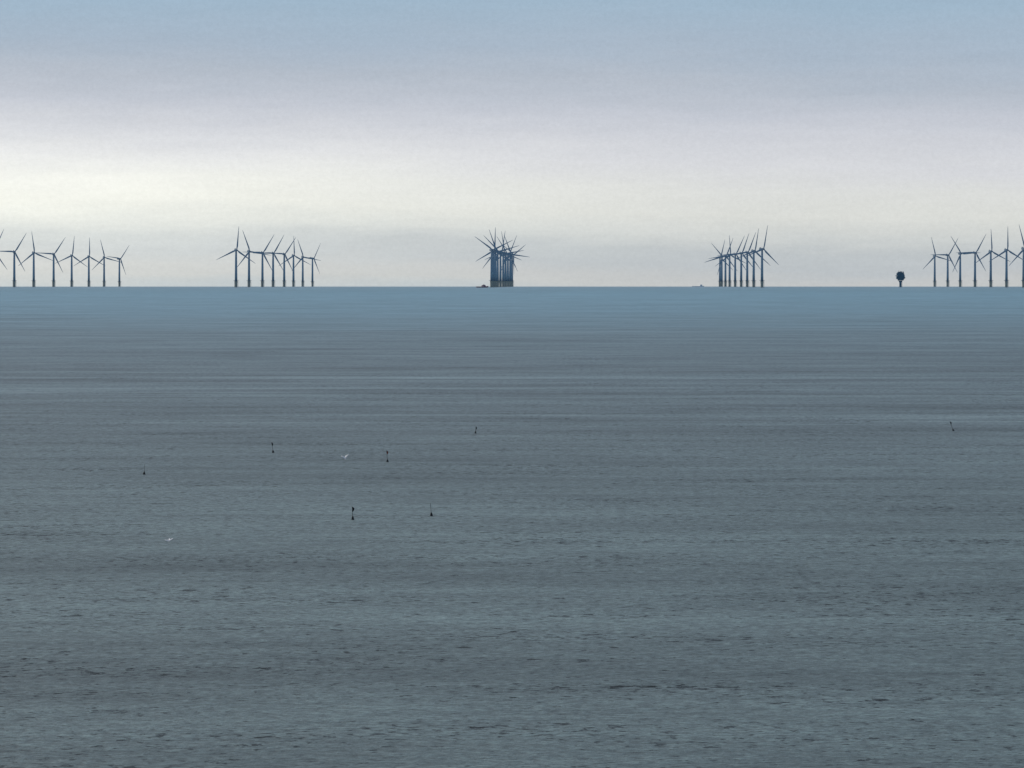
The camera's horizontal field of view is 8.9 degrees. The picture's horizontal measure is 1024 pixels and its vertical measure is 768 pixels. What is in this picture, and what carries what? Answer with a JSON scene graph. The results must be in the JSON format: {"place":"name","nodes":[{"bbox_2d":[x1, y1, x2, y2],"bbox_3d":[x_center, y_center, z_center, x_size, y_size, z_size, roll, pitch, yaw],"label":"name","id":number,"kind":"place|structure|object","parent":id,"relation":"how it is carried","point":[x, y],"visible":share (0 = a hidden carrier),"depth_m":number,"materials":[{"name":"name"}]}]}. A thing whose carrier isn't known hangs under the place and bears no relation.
{"place":"outdoors","nodes":[
{"label":"outdoors","id":0,"kind":"place"},
{"bbox_2d":[0,287,1023,767],"bbox_3d":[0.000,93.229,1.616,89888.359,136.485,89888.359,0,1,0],"label":"sea","id":1,"kind":"structure","parent":0,"point":[722,527],"depth_m":641.28,"materials":[{"name":"liquid"}]},
{"bbox_2d":[0,234,25,286],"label":"wind turbine","id":2,"kind":"object","parent":1,"relation":"in","point":[14,275],"visible":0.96,"depth_m":15008.53,"materials":[{"name":"paint"}]},
{"bbox_2d":[21,236,52,286],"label":"wind turbine","id":3,"kind":"object","parent":1,"relation":"in","point":[33,280],"visible":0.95,"depth_m":15468.22,"materials":[{"name":"paint"}]},
{"bbox_2d":[42,238,64,286],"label":"wind turbine","id":4,"kind":"object","parent":1,"relation":"in","point":[53,280],"visible":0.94,"depth_m":16199.79,"materials":[{"name":"paint"}]},
{"bbox_2d":[59,242,85,286],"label":"wind turbine","id":5,"kind":"object","parent":1,"relation":"in","point":[71,283],"visible":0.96,"depth_m":16984.85,"materials":[{"name":"paint"}]},
{"bbox_2d":[74,237,104,286],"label":"wind turbine","id":6,"kind":"object","parent":1,"relation":"in","point":[89,282],"visible":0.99,"depth_m":17540.07,"materials":[{"name":"paint"}]},
{"bbox_2d":[92,240,118,286],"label":"wind turbine","id":7,"kind":"object","parent":1,"relation":"in","point":[103,258],"visible":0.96,"depth_m":18122.12,"materials":[{"name":"paint"}]},
{"bbox_2d":[107,246,128,286],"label":"wind turbine","id":8,"kind":"object","parent":1,"relation":"in","point":[119,281],"visible":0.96,"depth_m":19047.34,"materials":[{"name":"paint"}]},
{"bbox_2d":[218,228,255,286],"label":"wind turbine","id":9,"kind":"object","parent":1,"relation":"in","point":[235,250],"visible":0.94,"depth_m":14151.07,"materials":[{"name":"paint"}]},
{"bbox_2d":[237,232,267,286],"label":"wind turbine","id":10,"kind":"object","parent":1,"relation":"in","point":[248,254],"visible":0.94,"depth_m":14786.65,"materials":[{"name":"paint"}]},
{"bbox_2d":[250,235,273,286],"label":"wind turbine","id":11,"kind":"object","parent":1,"relation":"in","point":[262,275],"visible":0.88,"depth_m":15468.32,"materials":[{"name":"paint"}]},
{"bbox_2d":[264,237,283,286],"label":"wind turbine","id":12,"kind":"object","parent":1,"relation":"in","point":[273,256],"visible":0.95,"depth_m":15706.50,"materials":[{"name":"paint"}]},
{"bbox_2d":[275,239,294,286],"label":"wind turbine","id":13,"kind":"object","parent":1,"relation":"in","point":[284,257],"visible":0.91,"depth_m":16199.85,"materials":[{"name":"paint"}]},
{"bbox_2d":[279,246,308,286],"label":"wind turbine","id":14,"kind":"object","parent":1,"relation":"in","point":[293,280],"visible":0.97,"depth_m":16984.94,"materials":[{"name":"paint"}]},
{"bbox_2d":[294,241,320,286],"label":"wind turbine","id":15,"kind":"object","parent":1,"relation":"in","point":[302,282],"visible":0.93,"depth_m":17827.51,"materials":[{"name":"paint"}]},
{"bbox_2d":[308,243,320,286],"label":"wind turbine","id":16,"kind":"object","parent":1,"relation":"in","point":[312,283],"visible":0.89,"depth_m":18731.74,"materials":[{"name":"paint"}]},
{"bbox_2d":[476,284,487,287],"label":"service boat","id":17,"kind":"object","parent":1,"relation":"on","point":[483,286],"visible":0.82,"depth_m":13595.21,"materials":[{"name":"paint"}]},
{"bbox_2d":[476,237,511,286],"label":"wind turbine","id":18,"kind":"object","parent":1,"relation":"in","point":[491,271],"visible":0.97,"depth_m":14151.10,"materials":[{"name":"paint"}]},
{"bbox_2d":[478,227,512,286],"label":"wind turbine","id":19,"kind":"object","parent":1,"relation":"in","point":[494,283],"visible":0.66,"depth_m":14357.81,"materials":[{"name":"paint"}]},
{"bbox_2d":[485,234,511,286],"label":"wind turbine","id":20,"kind":"object","parent":1,"relation":"in","point":[500,273],"visible":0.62,"depth_m":15236.49,"materials":[{"name":"paint"}]},
{"bbox_2d":[482,230,515,286],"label":"wind turbine","id":21,"kind":"object","parent":1,"relation":"in","point":[495,260],"visible":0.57,"depth_m":14569.66,"materials":[{"name":"paint"}]},
{"bbox_2d":[484,236,516,286],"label":"wind turbine","id":22,"kind":"object","parent":1,"relation":"in","point":[497,268],"visible":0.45,"depth_m":14786.64,"materials":[{"name":"paint"}]},
{"bbox_2d":[497,237,523,286],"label":"wind turbine","id":23,"kind":"object","parent":1,"relation":"in","point":[505,275],"visible":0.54,"depth_m":15707.69,"materials":[{"name":"paint"}]},
{"bbox_2d":[501,231,520,286],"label":"wind turbine","id":24,"kind":"object","parent":1,"relation":"in","point":[503,281],"visible":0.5,"depth_m":15468.46,"materials":[{"name":"paint"}]},
{"bbox_2d":[507,238,516,286],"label":"wind turbine","id":25,"kind":"object","parent":1,"relation":"in","point":[508,265],"visible":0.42,"depth_m":15950.68,"materials":[{"name":"paint"}]},
{"bbox_2d":[504,245,524,286],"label":"wind turbine","id":26,"kind":"object","parent":1,"relation":"in","point":[512,265],"visible":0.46,"depth_m":16455.59,"materials":[{"name":"paint"}]},
{"bbox_2d":[504,238,527,286],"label":"wind turbine","id":27,"kind":"object","parent":1,"relation":"in","point":[510,280],"visible":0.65,"depth_m":16200.00,"materials":[{"name":"paint"}]},
{"bbox_2d":[706,241,732,286],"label":"wind turbine","id":28,"kind":"object","parent":1,"relation":"in","point":[719,258],"visible":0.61,"depth_m":18122.09,"materials":[{"name":"paint"}]},
{"bbox_2d":[712,244,727,286],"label":"wind turbine","id":29,"kind":"object","parent":1,"relation":"in","point":[721,263],"visible":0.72,"depth_m":17827.62,"materials":[{"name":"paint"}]},
{"bbox_2d":[709,239,733,286],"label":"wind turbine","id":30,"kind":"object","parent":1,"relation":"in","point":[725,281],"visible":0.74,"depth_m":17259.18,"materials":[{"name":"paint"}]},
{"bbox_2d":[717,236,744,286],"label":"wind turbine","id":31,"kind":"object","parent":1,"relation":"in","point":[729,280],"visible":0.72,"depth_m":16716.92,"materials":[{"name":"paint"}]},
{"bbox_2d":[717,238,745,286],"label":"wind turbine","id":32,"kind":"object","parent":1,"relation":"in","point":[735,281],"visible":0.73,"depth_m":16199.91,"materials":[{"name":"paint"}]},
{"bbox_2d":[724,234,752,286],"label":"wind turbine","id":33,"kind":"object","parent":1,"relation":"in","point":[741,281],"visible":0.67,"depth_m":15706.48,"materials":[{"name":"paint"}]},
{"bbox_2d":[731,233,758,286],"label":"wind turbine","id":34,"kind":"object","parent":1,"relation":"in","point":[747,281],"visible":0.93,"depth_m":15235.67,"materials":[{"name":"paint"}]},
{"bbox_2d":[738,229,765,286],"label":"wind turbine","id":35,"kind":"object","parent":1,"relation":"in","point":[753,271],"visible":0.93,"depth_m":14569.78,"materials":[{"name":"paint"}]},
{"bbox_2d":[745,226,778,287],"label":"wind turbine","id":36,"kind":"object","parent":1,"relation":"in","point":[767,253],"visible":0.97,"depth_m":13751.34,"materials":[{"name":"paint"}]},
{"bbox_2d":[896,271,904,286],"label":"offshore substation","id":37,"kind":"object","parent":1,"relation":"in","point":[900,275],"visible":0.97,"depth_m":14590.00,"materials":[{"name":"metal"}]},
{"bbox_2d":[923,237,949,286],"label":"wind turbine","id":38,"kind":"object","parent":1,"relation":"in","point":[934,281],"visible":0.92,"depth_m":17259.29,"materials":[{"name":"paint"}]},
{"bbox_2d":[932,239,957,286],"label":"wind turbine","id":39,"kind":"object","parent":1,"relation":"in","point":[948,280],"visible":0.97,"depth_m":16717.05,"materials":[{"name":"paint"}]},
{"bbox_2d":[951,237,972,286],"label":"wind turbine","id":40,"kind":"object","parent":1,"relation":"in","point":[959,259],"visible":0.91,"depth_m":15950.20,"materials":[{"name":"paint"}]},
{"bbox_2d":[957,235,985,286],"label":"wind turbine","id":41,"kind":"object","parent":1,"relation":"in","point":[974,253],"visible":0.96,"depth_m":15468.38,"materials":[{"name":"paint"}]},
{"bbox_2d":[976,234,1008,286],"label":"wind turbine","id":42,"kind":"object","parent":1,"relation":"in","point":[990,275],"visible":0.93,"depth_m":14786.54,"materials":[{"name":"paint"}]},
{"bbox_2d":[989,233,1021,286],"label":"wind turbine","id":43,"kind":"object","parent":1,"relation":"in","point":[1006,270],"visible":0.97,"depth_m":14151.06,"materials":[{"name":"paint"}]},
{"bbox_2d":[1011,226,1023,287],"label":"wind turbine","id":44,"kind":"object","parent":1,"relation":"in","point":[1022,250],"visible":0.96,"depth_m":13558.05,"materials":[{"name":"paint"}]},
{"bbox_2d":[0,0,1023,286],"label":"sky","id":45,"kind":"structure","parent":0,"point":[617,142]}
]}

